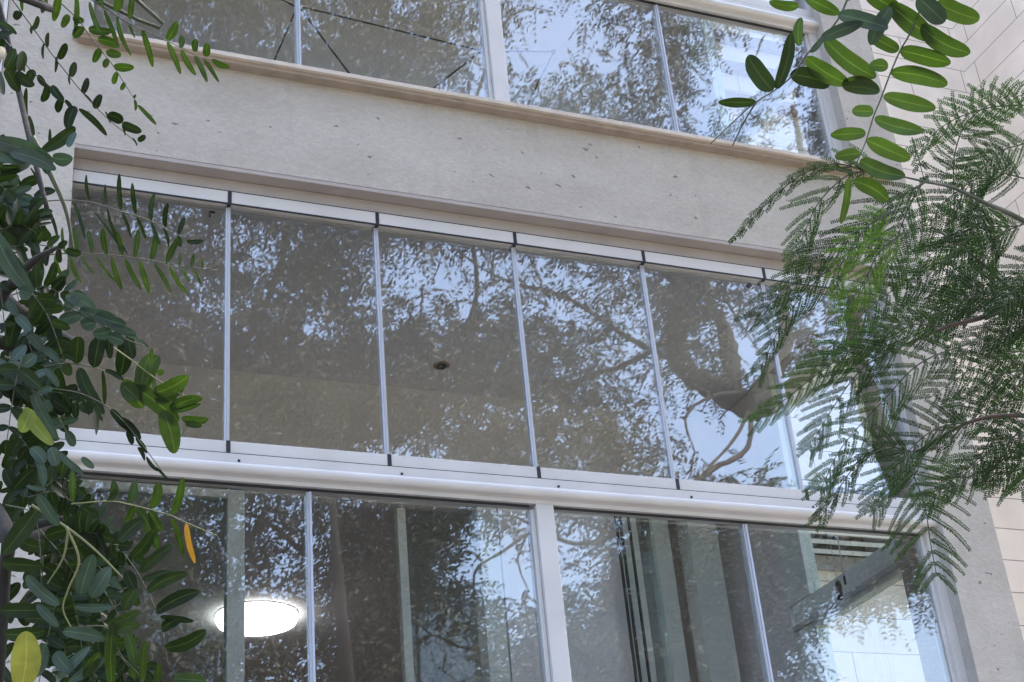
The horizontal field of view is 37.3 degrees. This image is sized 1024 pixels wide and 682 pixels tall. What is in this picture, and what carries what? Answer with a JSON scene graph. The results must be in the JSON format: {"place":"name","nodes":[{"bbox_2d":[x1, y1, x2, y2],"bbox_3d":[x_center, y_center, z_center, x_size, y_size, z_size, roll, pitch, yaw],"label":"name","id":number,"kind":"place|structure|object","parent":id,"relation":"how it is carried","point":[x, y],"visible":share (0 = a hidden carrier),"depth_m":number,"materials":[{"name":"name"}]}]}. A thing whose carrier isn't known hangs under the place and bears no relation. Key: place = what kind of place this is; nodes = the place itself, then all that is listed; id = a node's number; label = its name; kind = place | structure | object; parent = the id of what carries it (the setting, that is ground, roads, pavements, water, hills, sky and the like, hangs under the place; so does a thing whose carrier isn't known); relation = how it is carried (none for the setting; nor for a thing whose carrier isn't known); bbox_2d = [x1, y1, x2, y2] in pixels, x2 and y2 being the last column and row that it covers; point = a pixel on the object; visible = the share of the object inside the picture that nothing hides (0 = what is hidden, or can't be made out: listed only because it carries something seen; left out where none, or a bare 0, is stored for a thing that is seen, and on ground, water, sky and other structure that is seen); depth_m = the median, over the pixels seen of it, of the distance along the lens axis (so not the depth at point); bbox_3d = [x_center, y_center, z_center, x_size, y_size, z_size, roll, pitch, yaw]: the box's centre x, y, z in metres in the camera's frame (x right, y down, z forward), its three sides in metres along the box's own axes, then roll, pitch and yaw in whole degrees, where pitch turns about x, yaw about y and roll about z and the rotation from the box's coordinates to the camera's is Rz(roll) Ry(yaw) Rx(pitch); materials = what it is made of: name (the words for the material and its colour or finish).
{"place":"outdoors","nodes":[
{"label":"outdoors","id":0,"kind":"place"},
{"bbox_2d":[0,0,1023,681],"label":"apartment building","id":1,"kind":"structure","parent":0,"point":[562,468],"depth_m":7.98,"materials":[{"name":"paint"}]},
{"bbox_2d":[55,479,244,681],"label":"sliding door","id":2,"kind":"structure","parent":1,"relation":"in","point":[233,500],"depth_m":7.75,"materials":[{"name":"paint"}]},
{"bbox_2d":[215,601,297,635],"bbox_3d":[-1.966,2.158,11.696,0.639,0.096,0.639,7,-31,-21],"label":"ceiling lamp","id":3,"kind":"object","parent":1,"relation":"attached to","point":[264,618],"visible":0.77,"depth_m":11.57,"materials":[{"name":"white"}]},
{"bbox_2d":[274,0,555,104],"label":"drying rack","id":4,"kind":"object","parent":1,"relation":"attached to","point":[553,51],"visible":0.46,"depth_m":8.01,"materials":[{"name":"grey metal"}]},
{"bbox_2d":[433,361,449,369],"bbox_3d":[-0.391,0.138,8.424,0.092,0.013,0.092,7,-31,-21],"label":"ceiling spot","id":5,"kind":"object","parent":1,"relation":"attached to","point":[441,365],"visible":1,"depth_m":8.41,"materials":[{"name":"black rubber"}]},
{"bbox_2d":[394,507,510,681],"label":"sliding door","id":6,"kind":"structure","parent":1,"relation":"in","point":[487,572],"depth_m":8.20,"materials":[{"name":"paint"}]},
{"bbox_2d":[83,0,842,158],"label":"window frame","id":7,"kind":"structure","parent":1,"relation":"in","point":[495,75],"depth_m":7.91,"materials":[{"name":"white metal"}]},
{"bbox_2d":[39,472,968,681],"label":"window frame","id":8,"kind":"structure","parent":1,"relation":"in","point":[541,529],"depth_m":6.45,"materials":[{"name":"white metal"}]},
{"bbox_2d":[618,517,740,681],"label":"sliding door","id":9,"kind":"structure","parent":1,"relation":"in","point":[709,612],"depth_m":8.66,"materials":[{"name":"paint"}]},
{"bbox_2d":[681,15,793,143],"bbox_3d":[1.485,-1.363,9.420,0.088,2.924,1.019,7,-31,-21],"label":"end window","id":10,"kind":"structure","parent":1,"relation":"in","point":[714,117],"depth_m":9.89,"materials":[{"name":"paint"}]},
{"bbox_2d":[749,373,902,681],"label":"end window","id":11,"kind":"structure","parent":1,"relation":"in","point":[815,607],"depth_m":8.22,"materials":[{"name":"paint"}]},
{"bbox_2d":[830,535,846,600],"bbox_3d":[1.604,1.114,7.478,0.076,0.340,0.033,7,-31,-21],"label":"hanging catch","id":12,"kind":"object","parent":1,"relation":"hanging from","point":[838,588],"visible":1,"depth_m":7.42,"materials":[{"name":"black metal"}]},
{"bbox_3d":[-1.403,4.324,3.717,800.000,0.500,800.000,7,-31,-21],"label":"ground","id":13,"kind":"structure","parent":0,"visible":0},
{"bbox_2d":[0,0,229,681],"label":"broadleaf tree","id":14,"kind":"object","parent":13,"relation":"on","point":[76,587],"visible":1,"depth_m":1.61,"materials":[{"name":"green plant"}]},
{"bbox_2d":[710,0,979,223],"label":"broadleaf tree","id":15,"kind":"object","parent":13,"relation":"on","point":[817,73],"visible":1,"depth_m":1.25,"materials":[{"name":"green plant"}]},
{"bbox_2d":[711,0,1023,681],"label":"neighbouring wing","id":16,"kind":"structure","parent":13,"relation":"on","point":[873,639],"depth_m":10.85,"materials":[{"name":"white stone"}]},
{"bbox_2d":[728,76,1023,594],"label":"feathery tree","id":17,"kind":"object","parent":13,"relation":"on","point":[972,305],"visible":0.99,"depth_m":2.50,"materials":[{"name":"green plant"}]}
]}

